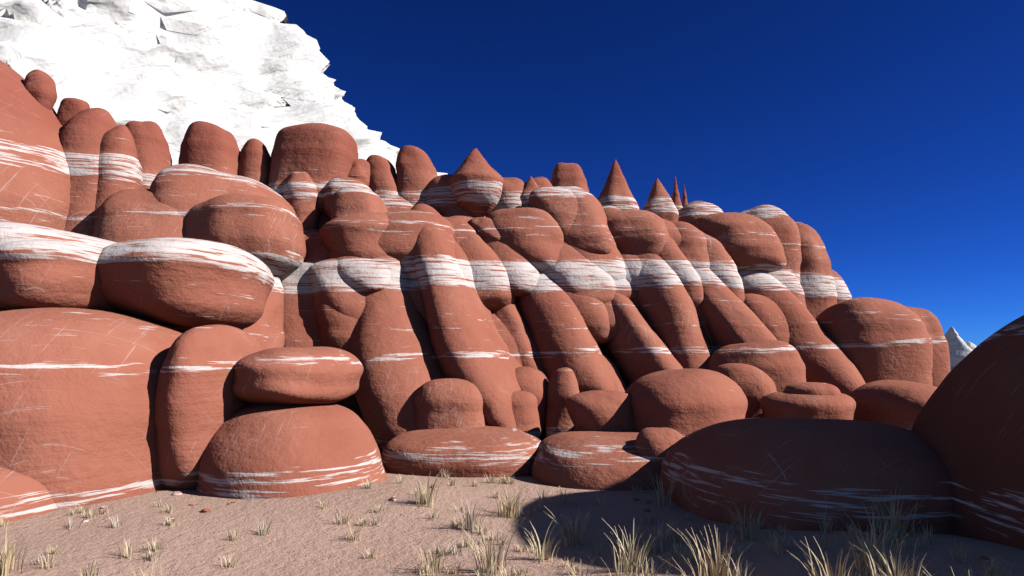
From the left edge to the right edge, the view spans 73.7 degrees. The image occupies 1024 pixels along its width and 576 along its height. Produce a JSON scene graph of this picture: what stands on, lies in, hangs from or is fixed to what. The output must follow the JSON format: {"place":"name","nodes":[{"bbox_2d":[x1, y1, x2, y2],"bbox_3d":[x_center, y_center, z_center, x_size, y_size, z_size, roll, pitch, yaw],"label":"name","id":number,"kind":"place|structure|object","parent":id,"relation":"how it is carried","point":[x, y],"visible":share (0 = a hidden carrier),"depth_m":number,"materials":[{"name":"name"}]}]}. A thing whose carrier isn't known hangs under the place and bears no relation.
{"place":"outdoors","nodes":[
{"label":"outdoors","id":0,"kind":"place"},
{"bbox_2d":[0,0,976,370],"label":"white cliff","id":1,"kind":"structure","parent":0,"point":[242,70],"depth_m":28.71,"materials":[{"name":"stone"}]},
{"bbox_2d":[0,429,1023,575],"bbox_3d":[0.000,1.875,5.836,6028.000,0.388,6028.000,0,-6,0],"label":"ground","id":2,"kind":"structure","parent":0,"point":[306,536],"depth_m":4.91,"materials":[{"name":"beige sand"}]},
{"bbox_2d":[0,60,951,533],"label":"rock formation","id":3,"kind":"object","parent":2,"relation":"on","point":[300,310],"visible":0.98,"depth_m":9.72,"materials":[{"name":"stone"}]},
{"bbox_2d":[0,484,1016,575],"bbox_3d":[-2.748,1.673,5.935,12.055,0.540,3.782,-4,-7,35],"label":"dry grass tufts","id":4,"kind":"object","parent":2,"relation":"on","point":[5,566],"visible":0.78,"depth_m":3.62,"materials":[{"name":"beige plant"}]},
{"bbox_2d":[0,468,1022,575],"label":"dry grass tufts","id":5,"kind":"object","parent":2,"relation":"on","point":[428,499],"visible":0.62,"depth_m":4.44,"materials":[{"name":"plant"}]},
{"bbox_2d":[82,479,989,562],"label":"loose stones","id":6,"kind":"object","parent":2,"relation":"on","point":[981,558],"visible":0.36,"depth_m":5.67,"materials":[{"name":"stone"}]},
{"bbox_2d":[911,315,1023,549],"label":"foreground rock","id":7,"kind":"object","parent":2,"relation":"on","point":[968,426],"visible":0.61,"depth_m":4.72,"materials":[{"name":"stone"}]},
{"bbox_2d":[253,0,1023,345],"label":"sky","id":8,"kind":"structure","parent":0,"point":[892,130],"materials":[{"name":"blue"}]}
]}

